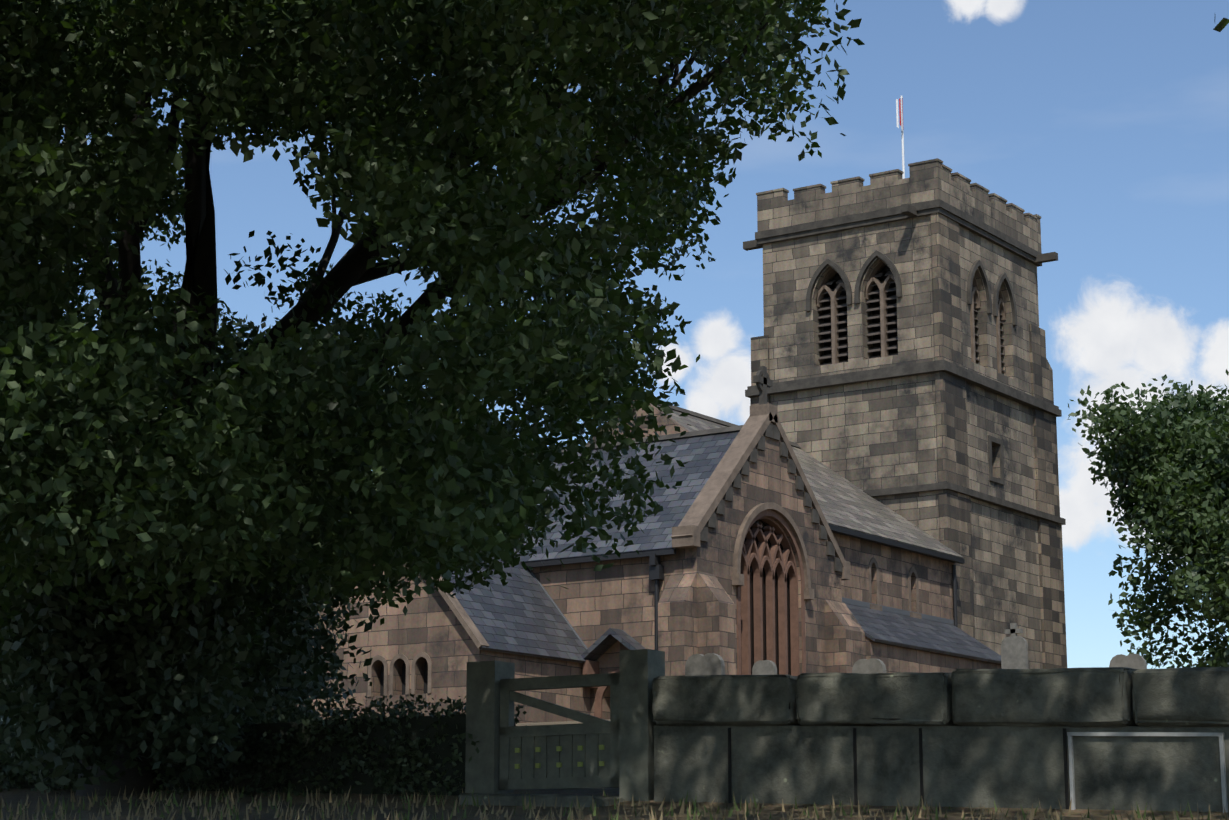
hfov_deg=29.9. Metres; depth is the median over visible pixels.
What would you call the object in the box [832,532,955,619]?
church wall
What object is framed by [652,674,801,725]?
coping stone
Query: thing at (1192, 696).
coping stone
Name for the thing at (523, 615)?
wing roof
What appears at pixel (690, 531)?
gable coping
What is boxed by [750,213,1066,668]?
tower
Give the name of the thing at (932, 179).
tower parapet
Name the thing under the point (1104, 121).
sky
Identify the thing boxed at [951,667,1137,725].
coping stone
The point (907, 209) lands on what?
gargoyles
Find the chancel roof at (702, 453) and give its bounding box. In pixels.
[302,425,742,586]
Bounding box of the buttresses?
[658,571,865,675]
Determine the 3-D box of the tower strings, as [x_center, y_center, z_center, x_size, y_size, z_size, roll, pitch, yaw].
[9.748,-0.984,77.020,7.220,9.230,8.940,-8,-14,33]
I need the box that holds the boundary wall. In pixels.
[654,725,1228,811]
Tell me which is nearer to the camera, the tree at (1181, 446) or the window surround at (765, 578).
the window surround at (765, 578)
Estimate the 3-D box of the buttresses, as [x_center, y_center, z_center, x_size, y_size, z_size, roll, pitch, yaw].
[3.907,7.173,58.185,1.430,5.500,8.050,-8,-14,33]
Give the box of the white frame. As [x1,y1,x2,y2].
[1067,732,1227,812]
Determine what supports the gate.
on the ground
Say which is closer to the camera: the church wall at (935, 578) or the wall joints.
the wall joints
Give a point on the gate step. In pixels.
(549, 800)
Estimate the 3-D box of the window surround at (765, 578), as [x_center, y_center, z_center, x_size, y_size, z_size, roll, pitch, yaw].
[2.539,5.736,57.748,2.116,7.142,6.816,-21,-24,61]
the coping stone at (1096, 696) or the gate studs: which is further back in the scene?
the gate studs
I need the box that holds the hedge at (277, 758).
[0,693,526,798]
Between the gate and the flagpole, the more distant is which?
the flagpole
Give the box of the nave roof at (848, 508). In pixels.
[587,400,964,563]
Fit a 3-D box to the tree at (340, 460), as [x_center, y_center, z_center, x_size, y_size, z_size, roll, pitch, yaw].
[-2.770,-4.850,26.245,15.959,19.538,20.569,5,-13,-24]
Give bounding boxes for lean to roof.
[842,597,1000,663]
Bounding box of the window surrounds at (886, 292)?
[806,250,1017,484]
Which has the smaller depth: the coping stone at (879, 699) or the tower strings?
the coping stone at (879, 699)
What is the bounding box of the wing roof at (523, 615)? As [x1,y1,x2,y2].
[305,548,596,662]
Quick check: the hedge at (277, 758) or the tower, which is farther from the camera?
the tower
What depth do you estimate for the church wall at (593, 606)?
57.69 m
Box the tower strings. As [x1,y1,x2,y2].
[745,199,1065,524]
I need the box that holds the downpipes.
[649,553,957,649]
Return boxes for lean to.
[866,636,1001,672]
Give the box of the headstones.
[685,623,1146,675]
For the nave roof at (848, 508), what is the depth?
68.21 m
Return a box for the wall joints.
[728,728,1068,808]
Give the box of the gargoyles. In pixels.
[743,203,1057,263]
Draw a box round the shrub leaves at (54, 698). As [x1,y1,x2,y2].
[0,312,384,790]
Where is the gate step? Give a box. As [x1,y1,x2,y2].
[458,793,624,806]
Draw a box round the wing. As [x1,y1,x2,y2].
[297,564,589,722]
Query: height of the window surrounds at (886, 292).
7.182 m
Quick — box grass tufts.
[0,783,1228,819]
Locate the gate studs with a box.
[515,745,603,768]
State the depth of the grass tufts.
19.48 m
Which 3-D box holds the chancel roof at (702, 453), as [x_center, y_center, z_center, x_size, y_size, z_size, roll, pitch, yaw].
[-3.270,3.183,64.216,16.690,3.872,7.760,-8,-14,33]
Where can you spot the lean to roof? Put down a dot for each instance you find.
(893, 626)
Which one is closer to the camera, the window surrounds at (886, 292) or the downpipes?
the downpipes
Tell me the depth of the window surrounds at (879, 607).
65.83 m
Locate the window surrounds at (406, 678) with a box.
[367,652,431,696]
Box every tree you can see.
[0,0,864,795]
[1067,369,1228,668]
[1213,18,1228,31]
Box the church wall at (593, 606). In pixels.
[265,422,841,718]
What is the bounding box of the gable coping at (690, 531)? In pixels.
[671,366,849,580]
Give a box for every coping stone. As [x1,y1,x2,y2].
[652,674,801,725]
[795,672,959,725]
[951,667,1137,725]
[1131,667,1228,725]
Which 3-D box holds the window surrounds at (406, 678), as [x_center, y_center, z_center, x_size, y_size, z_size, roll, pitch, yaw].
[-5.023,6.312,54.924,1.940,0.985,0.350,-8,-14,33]
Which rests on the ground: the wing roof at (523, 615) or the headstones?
the headstones
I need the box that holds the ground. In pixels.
[0,719,1228,819]
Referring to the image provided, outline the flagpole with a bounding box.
[896,96,904,178]
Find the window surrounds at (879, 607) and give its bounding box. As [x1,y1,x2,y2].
[868,557,921,618]
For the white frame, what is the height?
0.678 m
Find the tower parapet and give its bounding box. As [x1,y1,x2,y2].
[756,158,1041,252]
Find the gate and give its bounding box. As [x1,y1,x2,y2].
[465,649,664,800]
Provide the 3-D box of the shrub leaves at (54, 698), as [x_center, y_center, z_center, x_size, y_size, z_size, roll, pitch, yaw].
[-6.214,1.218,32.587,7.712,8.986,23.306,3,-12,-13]
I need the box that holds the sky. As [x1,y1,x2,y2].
[16,0,1228,668]

